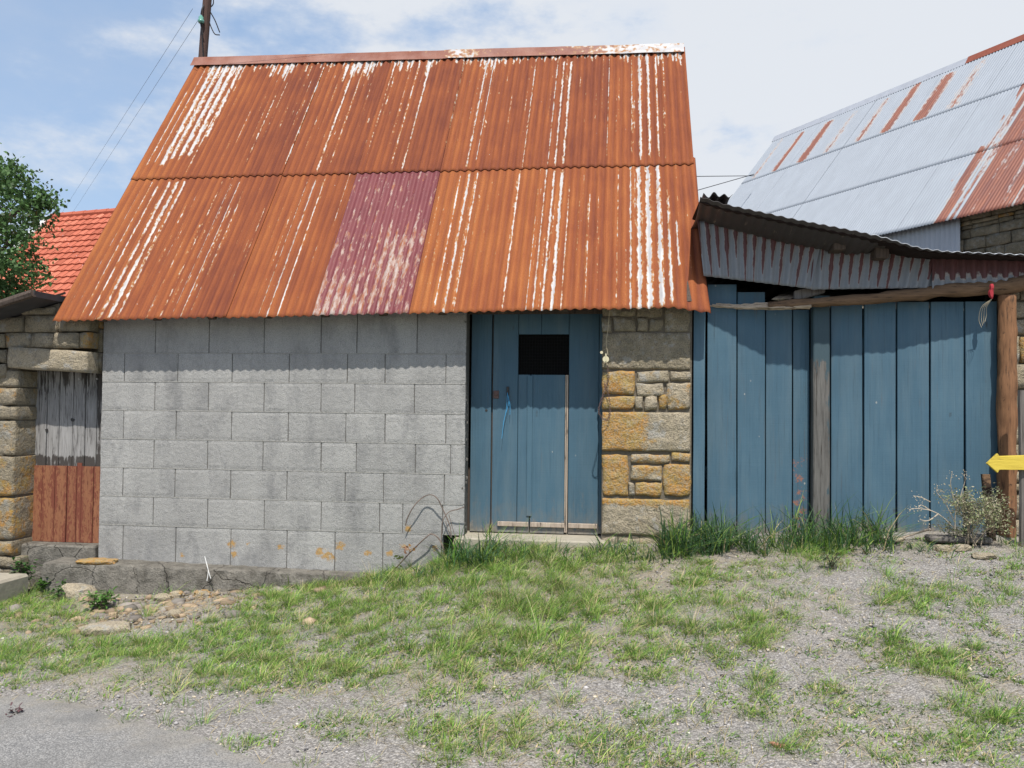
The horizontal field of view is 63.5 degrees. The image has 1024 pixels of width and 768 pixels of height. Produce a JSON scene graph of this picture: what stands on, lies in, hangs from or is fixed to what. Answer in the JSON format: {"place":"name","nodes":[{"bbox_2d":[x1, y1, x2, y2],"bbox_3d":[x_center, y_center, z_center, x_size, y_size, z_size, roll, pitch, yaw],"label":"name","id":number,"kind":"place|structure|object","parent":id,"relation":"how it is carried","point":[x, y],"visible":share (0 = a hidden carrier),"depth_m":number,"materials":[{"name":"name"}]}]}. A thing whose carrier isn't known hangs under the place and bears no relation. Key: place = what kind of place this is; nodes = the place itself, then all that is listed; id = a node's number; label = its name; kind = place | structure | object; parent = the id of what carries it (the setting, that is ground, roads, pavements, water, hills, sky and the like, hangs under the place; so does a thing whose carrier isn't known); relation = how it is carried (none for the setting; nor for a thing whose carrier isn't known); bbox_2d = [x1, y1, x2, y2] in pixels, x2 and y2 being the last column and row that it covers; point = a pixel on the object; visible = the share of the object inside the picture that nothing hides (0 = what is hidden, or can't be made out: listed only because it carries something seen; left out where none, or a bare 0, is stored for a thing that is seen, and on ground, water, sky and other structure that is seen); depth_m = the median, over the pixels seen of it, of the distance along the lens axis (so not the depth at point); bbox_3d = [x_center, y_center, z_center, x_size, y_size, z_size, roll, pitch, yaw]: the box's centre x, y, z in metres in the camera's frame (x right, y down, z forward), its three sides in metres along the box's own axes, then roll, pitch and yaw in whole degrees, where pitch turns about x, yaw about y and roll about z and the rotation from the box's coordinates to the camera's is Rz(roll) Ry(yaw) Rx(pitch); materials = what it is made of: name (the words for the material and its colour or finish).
{"place":"outdoors","nodes":[
{"label":"outdoors","id":0,"kind":"place"},
{"bbox_2d":[0,696,322,767],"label":"road","id":1,"kind":"structure","parent":0,"point":[40,733],"depth_m":3.72,"materials":[{"name":"grey asphalt"}]},
{"bbox_2d":[5,702,22,716],"bbox_3d":[-2.460,1.625,4.101,0.097,0.098,0.095,0,-1,7],"label":"dry weed","id":2,"kind":"object","parent":1,"relation":"on","point":[19,709],"visible":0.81,"depth_m":4.11,"materials":[{"name":"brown plant"}]},
{"bbox_2d":[0,486,1023,767],"bbox_3d":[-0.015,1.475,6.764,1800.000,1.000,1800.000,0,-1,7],"label":"ground","id":3,"kind":"structure","parent":0,"point":[912,688],"depth_m":4.23,"materials":[{"name":"grey gravel"}]},
{"bbox_2d":[0,573,27,602],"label":"doorstep slab","id":4,"kind":"structure","parent":3,"relation":"on","point":[11,583],"depth_m":6.78,"materials":[{"name":"concrete"}]},
{"bbox_2d":[9,557,45,579],"bbox_3d":[-4.129,1.617,7.013,0.236,0.313,0.217,0,-1,7],"label":"weed plant","id":5,"kind":"object","parent":3,"relation":"on","point":[26,569],"visible":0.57,"depth_m":7.03,"materials":[{"name":"green plant"}]},
{"bbox_2d":[0,143,69,299],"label":"broadleaf tree","id":6,"kind":"object","parent":3,"relation":"on","point":[38,204],"visible":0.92,"depth_m":14.64,"materials":[{"name":"green plant"}]},
{"bbox_2d":[33,577,50,591],"bbox_3d":[-3.915,1.693,6.965,0.202,0.151,0.157,2,-2,-32],"label":"weed plant","id":7,"kind":"object","parent":3,"relation":"on","point":[41,586],"visible":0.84,"depth_m":6.94,"materials":[{"name":"green plant"}]},
{"bbox_2d":[0,289,103,586],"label":"stone outbuilding","id":8,"kind":"structure","parent":3,"relation":"on","point":[50,409],"depth_m":7.31,"materials":[{"name":"stone"}]},
{"bbox_2d":[32,370,101,542],"bbox_3d":[-3.975,0.602,7.413,0.705,1.611,0.051,0,-1,7],"label":"door","id":9,"kind":"structure","parent":8,"relation":"in","point":[66,494],"depth_m":7.40,"materials":[{"name":"wood"}]},
{"bbox_2d":[47,579,65,599],"bbox_3d":[-3.675,1.688,6.754,0.179,0.162,0.246,0,-2,30],"label":"weed plant","id":10,"kind":"object","parent":3,"relation":"on","point":[58,589],"visible":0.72,"depth_m":6.73,"materials":[{"name":"green plant"}]},
{"bbox_2d":[2,208,114,296],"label":"tiled house","id":11,"kind":"structure","parent":3,"relation":"on","point":[81,232],"depth_m":19.62,"materials":[{"name":"tile"}]},
{"bbox_2d":[58,583,96,599],"bbox_3d":[-3.557,1.727,6.779,0.291,0.191,0.166,1,-1,-8],"label":"loose stone","id":12,"kind":"object","parent":3,"relation":"on","point":[72,590],"visible":0.62,"depth_m":6.73,"materials":[{"name":"stone"}]},
{"bbox_2d":[78,586,119,609],"bbox_3d":[-3.171,1.668,6.384,0.287,0.163,0.291,1,-2,-17],"label":"weed plant","id":13,"kind":"object","parent":3,"relation":"on","point":[105,598],"visible":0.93,"depth_m":6.33,"materials":[{"name":"green plant"}]},
{"bbox_2d":[78,621,132,635],"bbox_3d":[-2.782,1.681,5.665,0.348,0.097,0.174,1,-2,-15],"label":"loose stone","id":14,"kind":"object","parent":3,"relation":"on","point":[108,626],"visible":0.81,"depth_m":5.61,"materials":[{"name":"stone"}]},
{"bbox_2d":[153,593,171,602],"bbox_3d":[-2.790,1.713,6.612,0.149,0.081,0.110,1,-2,-18],"label":"loose stone","id":15,"kind":"object","parent":3,"relation":"on","point":[159,597],"visible":0.67,"depth_m":6.57,"materials":[{"name":"stone"}]},
{"bbox_2d":[5,586,325,641],"bbox_3d":[-2.737,1.685,6.142,2.938,0.212,1.388,0,-1,7],"label":"rubble","id":16,"kind":"object","parent":3,"relation":"on","point":[174,603],"visible":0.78,"depth_m":6.26,"materials":[{"name":"beige stone"}]},
{"bbox_2d":[166,609,182,617],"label":"loose stone","id":17,"kind":"object","parent":3,"relation":"on","point":[169,613],"visible":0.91,"depth_m":6.05,"materials":[{"name":"stone"}]},
{"bbox_2d":[169,590,185,598],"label":"loose stone","id":18,"kind":"object","parent":3,"relation":"on","point":[177,594],"visible":0.64,"depth_m":6.65,"materials":[{"name":"stone"}]},
{"bbox_2d":[194,589,213,599],"bbox_3d":[-2.478,1.700,6.657,0.156,0.095,0.108,0,-1,7],"label":"loose stone","id":19,"kind":"object","parent":3,"relation":"on","point":[205,593],"visible":0.81,"depth_m":6.62,"materials":[{"name":"stone"}]},
{"bbox_2d":[198,0,219,56],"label":"utility pole","id":20,"kind":"object","parent":3,"relation":"on","point":[204,19],"visible":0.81,"depth_m":11.95,"materials":[{"name":"brown wood"}]},
{"bbox_2d":[66,10,191,205],"bbox_3d":[-15.341,-6.246,28.600,0.004,2.051,39.068,2,-2,-33],"label":"overhead cable","id":21,"kind":"object","parent":20,"relation":"attached to","point":[136,96],"visible":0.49,"depth_m":16.05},
{"bbox_2d":[80,22,196,200],"bbox_3d":[-14.949,-6.123,28.450,0.004,2.308,39.140,2,-2,-32],"label":"overhead cable","id":22,"kind":"object","parent":20,"relation":"attached to","point":[146,99],"visible":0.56,"depth_m":15.66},
{"bbox_2d":[699,174,753,189],"bbox_3d":[1.269,-3.427,17.999,0.018,5.766,16.496,-1,-2,44],"label":"overhead cable","id":23,"kind":"object","parent":20,"relation":"attached to","point":[725,182],"visible":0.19,"depth_m":22.75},
{"bbox_2d":[40,43,710,594],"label":"stone barn","id":24,"kind":"structure","parent":3,"relation":"on","point":[342,307],"depth_m":7.09,"materials":[{"name":"metal"}]},
{"bbox_2d":[75,557,117,564],"bbox_3d":[-3.530,1.509,7.022,0.343,0.065,0.172,1,-1,-10],"label":"ledge stone","id":25,"kind":"object","parent":24,"relation":"on","point":[97,561],"visible":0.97,"depth_m":6.96,"materials":[{"name":"stone"}]},
{"bbox_2d":[491,314,598,534],"bbox_3d":[0.280,0.207,6.970,0.895,2.089,0.056,0,-1,7],"label":"door","id":26,"kind":"structure","parent":24,"relation":"in","point":[535,355],"depth_m":6.96,"materials":[{"name":"blue paint"}]},
{"bbox_2d":[598,311,610,420],"bbox_3d":[0.743,-0.147,6.648,0.116,0.884,0.054,1,-2,-11],"label":"cord","id":27,"kind":"object","parent":24,"relation":"attached to","point":[605,358],"depth_m":6.64,"materials":[{"name":"fabric"}]},
{"bbox_2d":[392,494,463,573],"bbox_3d":[-0.699,1.235,6.749,0.617,0.663,0.114,0,-1,7],"label":"bramble","id":28,"kind":"object","parent":3,"relation":"on","point":[406,547],"visible":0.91,"depth_m":6.77,"materials":[{"name":"plant"}]},
{"bbox_2d":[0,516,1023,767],"bbox_3d":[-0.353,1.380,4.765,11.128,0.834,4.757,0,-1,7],"label":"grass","id":29,"kind":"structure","parent":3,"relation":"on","point":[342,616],"depth_m":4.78,"materials":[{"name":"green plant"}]},
{"bbox_2d":[366,491,1022,591],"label":"tall grass","id":30,"kind":"structure","parent":3,"relation":"on","point":[719,540],"depth_m":6.28,"materials":[{"name":"green plant"}]},
{"bbox_2d":[768,742,784,747],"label":"dead leaf","id":31,"kind":"object","parent":3,"relation":"on","point":[771,743],"visible":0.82,"depth_m":3.46,"materials":[{"name":"brown plant"}]},
{"bbox_2d":[819,545,847,568],"bbox_3d":[2.204,1.200,5.726,0.189,0.177,0.142,1,-2,-23],"label":"weed plant","id":32,"kind":"object","parent":3,"relation":"on","point":[826,557],"visible":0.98,"depth_m":5.73,"materials":[{"name":"green plant"}]},
{"bbox_2d":[691,192,1023,537],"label":"timber shed","id":33,"kind":"structure","parent":3,"relation":"on","point":[824,385],"depth_m":6.56,"materials":[{"name":"blue paint"}]},
{"bbox_2d":[979,284,993,327],"bbox_3d":[3.610,-0.594,6.296,0.105,0.327,0.053,-1,-2,39],"label":"whisk with red handle","id":34,"kind":"object","parent":33,"relation":"hanging from","point":[991,291],"visible":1,"depth_m":6.27,"materials":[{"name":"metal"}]},
{"bbox_2d":[728,34,1023,307],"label":"barn","id":35,"kind":"structure","parent":3,"relation":"on","point":[933,160],"depth_m":18.73,"materials":[{"name":"metal"}]},
{"bbox_2d":[879,535,905,541],"bbox_3d":[2.886,1.176,6.286,0.183,0.049,0.108,0,-1,7],"label":"loose stone","id":36,"kind":"object","parent":3,"relation":"on","point":[901,539],"visible":0.51,"depth_m":6.25,"materials":[{"name":"stone"}]},
{"bbox_2d":[903,528,930,537],"bbox_3d":[3.009,1.138,6.266,0.278,0.118,0.110,0,-2,14],"label":"stick","id":37,"kind":"object","parent":3,"relation":"on","point":[922,531],"visible":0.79,"depth_m":6.27,"materials":[{"name":"brown wood"}]},
{"bbox_2d":[907,470,974,528],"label":"dead stalks","id":38,"kind":"object","parent":3,"relation":"on","point":[938,503],"visible":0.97,"depth_m":6.08,"materials":[{"name":"beige plant"}]},
{"bbox_2d":[933,544,950,551],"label":"loose stone","id":39,"kind":"object","parent":3,"relation":"on","point":[943,548],"visible":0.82,"depth_m":6.01,"materials":[{"name":"stone"}]},
{"bbox_2d":[924,534,992,543],"bbox_3d":[3.327,1.157,6.174,0.436,0.050,0.140,0,-1,7],"label":"lying plank","id":40,"kind":"object","parent":3,"relation":"on","point":[941,538],"visible":0.92,"depth_m":6.12,"materials":[{"name":"grey wood"}]},
{"bbox_2d":[952,544,972,551],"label":"loose stone","id":41,"kind":"object","parent":3,"relation":"on","point":[964,547],"visible":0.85,"depth_m":5.99,"materials":[{"name":"stone"}]},
{"bbox_2d":[956,527,971,535],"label":"weed plant","id":42,"kind":"object","parent":3,"relation":"on","point":[964,531],"visible":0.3,"depth_m":6.20,"materials":[{"name":"green plant"}]},
{"bbox_2d":[931,482,1016,545],"bbox_3d":[3.380,0.948,6.078,0.558,0.478,0.461,0,-1,7],"label":"dry shrub","id":43,"kind":"object","parent":3,"relation":"on","point":[965,506],"visible":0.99,"depth_m":6.02,"materials":[{"name":"green plant"}]},
{"bbox_2d":[971,552,996,559],"bbox_3d":[3.330,1.215,5.845,0.170,0.053,0.102,0,-1,7],"label":"loose stone","id":44,"kind":"object","parent":3,"relation":"on","point":[983,555],"visible":1,"depth_m":5.81,"materials":[{"name":"stone"}]},
{"bbox_2d":[981,474,995,540],"bbox_3d":[3.581,0.963,6.211,0.107,0.570,0.033,0,-1,7],"label":"stump board","id":45,"kind":"object","parent":3,"relation":"on","point":[986,480],"visible":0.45,"depth_m":6.20,"materials":[{"name":"brown wood"}]},
{"bbox_2d":[986,390,1023,546],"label":"arrow sign","id":46,"kind":"object","parent":3,"relation":"on","point":[996,462],"visible":0.91,"depth_m":6.06,"materials":[{"name":"yellow metal"}]},
{"bbox_2d":[0,0,1023,248],"label":"sky","id":47,"kind":"structure","parent":0,"point":[758,71],"materials":[{"name":"blue"}]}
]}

